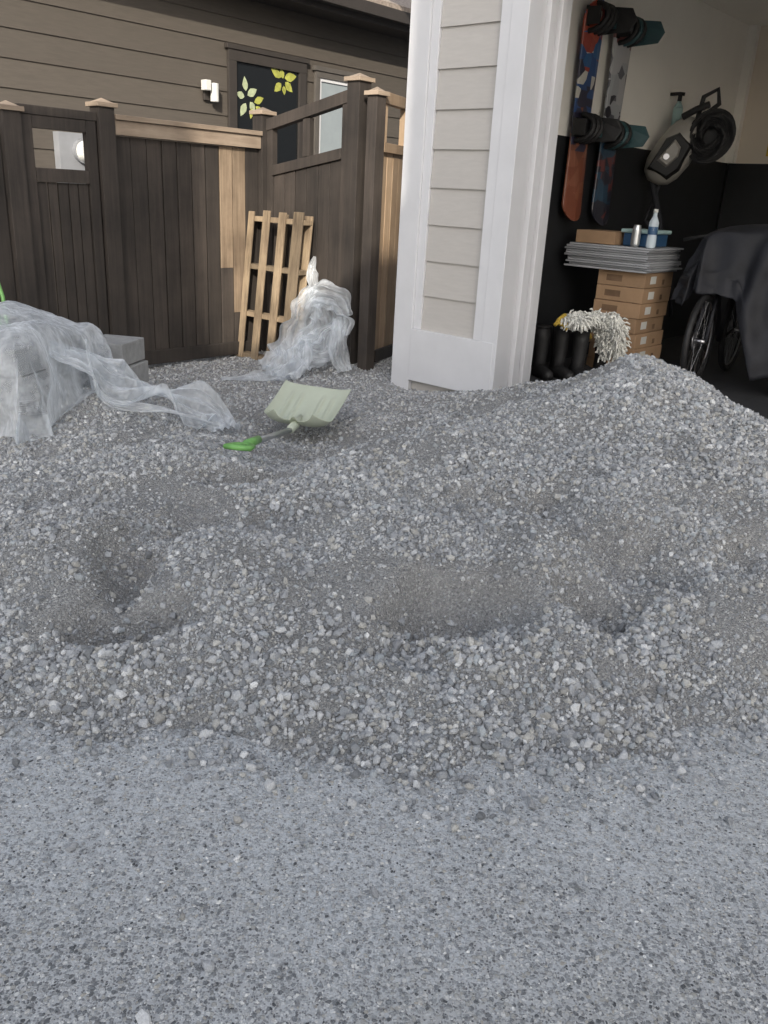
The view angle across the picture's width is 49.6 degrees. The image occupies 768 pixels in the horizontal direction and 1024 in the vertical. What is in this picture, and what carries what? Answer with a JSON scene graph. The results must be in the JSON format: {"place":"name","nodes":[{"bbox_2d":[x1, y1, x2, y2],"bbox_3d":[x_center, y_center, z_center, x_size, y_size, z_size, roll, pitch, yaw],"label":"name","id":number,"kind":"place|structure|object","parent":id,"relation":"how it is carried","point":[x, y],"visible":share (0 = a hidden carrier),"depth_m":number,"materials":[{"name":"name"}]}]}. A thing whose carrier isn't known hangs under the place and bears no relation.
{"place":"outdoors","nodes":[
{"label":"outdoors","id":0,"kind":"place"},
{"bbox_2d":[0,714,767,1023],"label":"driveway","id":1,"kind":"structure","parent":0,"point":[694,911],"depth_m":1.85,"materials":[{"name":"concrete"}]},
{"bbox_2d":[0,329,148,424],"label":"paver stack","id":2,"kind":"object","parent":1,"relation":"on","point":[19,349],"visible":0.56,"depth_m":4.49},
{"bbox_2d":[0,98,276,364],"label":"wooden fence","id":3,"kind":"object","parent":1,"relation":"on","point":[174,214],"visible":0.88,"depth_m":6.63,"materials":[{"name":"brown wood"}]},
{"bbox_2d":[14,103,108,334],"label":"fence gate","id":4,"kind":"structure","parent":3,"relation":"attached to","point":[78,224],"depth_m":6.01,"materials":[{"name":"brown wood"}]},
{"bbox_2d":[0,0,408,315],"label":"walls","id":5,"kind":"structure","parent":1,"relation":"on","point":[157,59],"depth_m":8.45,"materials":[{"name":"brown"}]},
{"bbox_2d":[53,131,84,183],"bbox_3d":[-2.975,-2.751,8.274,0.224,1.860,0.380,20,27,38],"label":"electric meter","id":6,"kind":"object","parent":5,"relation":"attached to","point":[68,150],"visible":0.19,"depth_m":7.94,"materials":[{"name":"white metal"}]},
{"bbox_2d":[201,79,218,101],"bbox_3d":[-1.865,-4.509,8.913,0.124,0.200,0.185,20,27,38],"label":"wall lamp","id":7,"kind":"object","parent":5,"relation":"attached to","point":[210,90],"visible":1,"depth_m":8.90,"materials":[{"name":"plastic"}]},
{"bbox_2d":[224,42,309,158],"bbox_3d":[-1.338,-4.390,9.660,0.057,1.700,1.210,20,27,38],"label":"frame","id":8,"kind":"object","parent":5,"relation":"attached to","point":[257,56],"visible":0.52,"depth_m":9.29,"materials":[{"name":"brown wood"}]},
{"bbox_2d":[237,61,297,163],"bbox_3d":[-1.355,-4.373,9.683,0.011,1.430,0.930,20,27,38],"label":"pane","id":9,"kind":"object","parent":8,"relation":"attached to","point":[263,80],"visible":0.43,"depth_m":9.55,"materials":[{"name":"black glass"}]},
{"bbox_2d":[237,68,295,118],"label":"leaf decals","id":10,"kind":"object","parent":9,"relation":"attached to","point":[290,77],"visible":0.91,"depth_m":9.46,"materials":[{"name":"yellow plastic"}]},
{"bbox_2d":[251,0,410,40],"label":"eave","id":11,"kind":"object","parent":5,"relation":"attached to","point":[376,18],"depth_m":9.70,"materials":[{"name":"brown wood"}]},
{"bbox_2d":[312,65,356,154],"bbox_3d":[-0.615,-4.755,10.371,0.057,1.350,0.750,20,27,38],"label":"frame","id":12,"kind":"object","parent":5,"relation":"attached to","point":[328,73],"visible":0.34,"depth_m":10.09,"materials":[{"name":"wood"}]},
{"bbox_2d":[319,78,346,152],"bbox_3d":[-0.623,-4.734,10.385,0.014,1.160,0.550,20,27,38],"label":"sash","id":13,"kind":"object","parent":12,"relation":"attached to","point":[332,81],"visible":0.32,"depth_m":10.17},
{"bbox_2d":[320,82,346,152],"bbox_3d":[-0.633,-4.738,10.393,0.011,1.160,0.550,20,27,38],"label":"pane","id":14,"kind":"object","parent":12,"relation":"attached to","point":[331,132],"visible":0.43,"depth_m":10.32,"materials":[{"name":"grey glass"}]},
{"bbox_2d":[367,0,410,12],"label":"roof","id":15,"kind":"structure","parent":5,"relation":"on","point":[403,5],"depth_m":10.02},
{"bbox_2d":[266,73,389,370],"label":"fence gate","id":16,"kind":"structure","parent":1,"relation":"on","point":[336,194],"depth_m":6.71,"materials":[{"name":"brown wood"}]},
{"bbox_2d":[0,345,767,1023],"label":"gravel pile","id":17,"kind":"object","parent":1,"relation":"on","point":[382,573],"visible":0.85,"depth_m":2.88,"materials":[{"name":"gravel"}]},
{"bbox_2d":[0,284,8,323],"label":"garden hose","id":18,"kind":"object","parent":17,"relation":"on","point":[3,300],"visible":0.15,"depth_m":5.48,"materials":[{"name":"green plastic"}]},
{"bbox_2d":[0,300,240,444],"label":"plastic sheet","id":19,"kind":"object","parent":17,"relation":"on","point":[57,392],"visible":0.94,"depth_m":4.53,"materials":[{"name":"white"}]},
{"bbox_2d":[235,210,313,365],"bbox_3d":[-0.996,-1.938,7.164,0.825,1.249,0.273,20,27,38],"label":"wooden pallet","id":20,"kind":"object","parent":17,"relation":"on","point":[298,222],"visible":0.55,"depth_m":7.03,"materials":[{"name":"brown wood"}]},
{"bbox_2d":[223,380,350,450],"bbox_3d":[-0.547,-0.488,4.584,0.425,0.181,1.365,7,21,10],"label":"scoop shovel","id":21,"kind":"object","parent":17,"relation":"on","point":[294,406],"visible":1,"depth_m":4.98,"materials":[{"name":"plastic"}]},
{"bbox_2d":[221,257,354,380],"bbox_3d":[-0.740,-1.508,6.479,1.119,0.904,0.456,-10,24,-30],"label":"plastic wrap on pallet","id":22,"kind":"object","parent":17,"relation":"on","point":[302,340],"visible":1,"depth_m":6.64,"materials":[{"name":"clear plastic"}]},
{"bbox_2d":[374,93,405,362],"bbox_3d":[0.370,-2.543,7.555,0.070,2.040,2.170,11,22,20],"label":"cedar fence","id":23,"kind":"object","parent":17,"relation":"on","point":[390,219],"visible":0.17,"depth_m":6.83,"materials":[{"name":"brown wood"}]},
{"bbox_2d":[391,0,767,418],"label":"white garage","id":24,"kind":"structure","parent":1,"relation":"on","point":[487,280],"depth_m":6.09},
{"bbox_2d":[532,324,552,380],"bbox_3d":[1.294,-1.290,6.750,0.142,0.418,0.285,0,21,-8],"label":"rubber boot","id":25,"kind":"object","parent":24,"relation":"on","point":[541,369],"visible":0.94,"depth_m":6.75,"materials":[{"name":"black rubber"}]},
{"bbox_2d":[550,325,573,379],"bbox_3d":[1.475,-1.283,6.755,0.141,0.419,0.286,-9,24,-29],"label":"rubber boot","id":26,"kind":"object","parent":24,"relation":"on","point":[559,369],"visible":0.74,"depth_m":6.75,"materials":[{"name":"black rubber"}]},
{"bbox_2d":[570,329,590,375],"bbox_3d":[1.614,-1.246,6.678,0.141,0.419,0.286,-9,24,-29],"label":"rubber boot","id":27,"kind":"object","parent":24,"relation":"on","point":[580,345],"visible":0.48,"depth_m":6.68,"materials":[{"name":"black rubber"}]},
{"bbox_2d":[569,359,592,370],"bbox_3d":[1.673,-1.335,6.921,0.140,0.419,0.286,-9,24,-30],"label":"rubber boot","id":28,"kind":"object","parent":24,"relation":"on","point":[587,368],"visible":0.1,"depth_m":6.89,"materials":[{"name":"black rubber"}]},
{"bbox_2d":[553,308,631,362],"bbox_3d":[1.652,-1.371,6.579,0.417,0.469,0.642,21,27,39],"label":"fringed mop","id":29,"kind":"object","parent":24,"relation":"on","point":[610,331],"visible":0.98,"depth_m":6.51,"materials":[{"name":"white fabric"}]},
{"bbox_2d":[592,342,606,368],"bbox_3d":[1.819,-1.303,6.857,0.142,0.418,0.285,0,21,-8],"label":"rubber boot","id":30,"kind":"object","parent":24,"relation":"on","point":[595,363],"visible":0.09,"depth_m":6.91,"materials":[{"name":"black rubber"}]},
{"bbox_2d":[562,0,637,220],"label":"snowboard","id":31,"kind":"object","parent":24,"relation":"attached to","point":[601,18],"visible":1,"depth_m":6.64,"materials":[{"name":"orange plastic"}]},
{"bbox_2d":[591,16,664,224],"bbox_3d":[2.047,-3.287,7.017,0.290,1.660,0.332,20,27,38],"label":"snowboard","id":32,"kind":"object","parent":24,"relation":"attached to","point":[643,32],"visible":0.71,"depth_m":7.02,"materials":[{"name":"grey plastic"}]},
{"bbox_2d":[586,269,672,366],"bbox_3d":[2.093,-1.634,7.137,0.442,0.850,0.541,20,27,38],"label":"cardboard box stack","id":33,"kind":"object","parent":24,"relation":"on","point":[639,301],"visible":0.65,"depth_m":6.91,"materials":[{"name":"cardboard"}]},
{"bbox_2d":[564,242,683,273],"bbox_3d":[2.025,-2.156,7.026,0.778,0.189,0.638,20,27,38],"label":"grey panel stack","id":34,"kind":"object","parent":33,"relation":"on","point":[625,258],"visible":0.96,"depth_m":6.81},
{"bbox_2d":[576,229,625,244],"bbox_3d":[1.881,-2.321,7.023,0.360,0.100,0.400,20,27,38],"label":"cardboard box","id":35,"kind":"object","parent":34,"relation":"on","point":[610,237],"visible":0.76,"depth_m":6.87,"materials":[{"name":"brown cardboard"}]},
{"bbox_2d":[630,225,641,246],"bbox_3d":[2.016,-2.207,6.650,0.071,0.165,0.071,3,21,0],"label":"drink can","id":36,"kind":"object","parent":34,"relation":"on","point":[636,235],"visible":1,"depth_m":6.62,"materials":[{"name":"metal"}]},
{"bbox_2d":[621,228,671,246],"bbox_3d":[2.156,-2.258,6.854,0.270,0.130,0.380,20,27,38],"label":"storage bin","id":37,"kind":"object","parent":34,"relation":"on","point":[662,237],"visible":0.62,"depth_m":6.78,"materials":[{"name":"blue plastic"}]},
{"bbox_2d":[646,209,658,247],"bbox_3d":[2.128,-2.239,6.575,0.077,0.290,0.077,3,21,0],"label":"water bottle","id":38,"kind":"object","parent":34,"relation":"on","point":[652,233],"visible":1,"depth_m":6.55,"materials":[{"name":"white plastic"}]},
{"bbox_2d":[670,92,684,125],"bbox_3d":[2.761,-3.812,7.875,0.134,0.301,0.093,3,21,0],"label":"spray bottle","id":39,"kind":"object","parent":24,"relation":"on","point":[677,111],"visible":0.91,"depth_m":7.84,"materials":[{"name":"teal plastic"}]},
{"bbox_2d":[643,87,735,316],"bbox_3d":[2.762,-2.700,7.855,0.742,2.362,0.436,8,21,12],"label":"hose reel","id":40,"kind":"object","parent":24,"relation":"on","point":[701,137],"visible":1,"depth_m":7.48,"materials":[{"name":"black plastic"}]},
{"bbox_2d":[680,234,741,377],"bbox_3d":[2.838,-1.705,6.977,1.048,1.174,1.475,3,21,0],"label":"bicycle","id":41,"kind":"object","parent":24,"relation":"in","point":[717,325],"visible":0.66,"depth_m":6.84,"materials":[{"name":"black rubber"}]},
{"bbox_2d":[670,224,767,380],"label":"bicycle cover","id":42,"kind":"object","parent":41,"relation":"on","point":[730,262],"visible":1,"depth_m":6.34,"materials":[{"name":"black fabric"}]}
]}

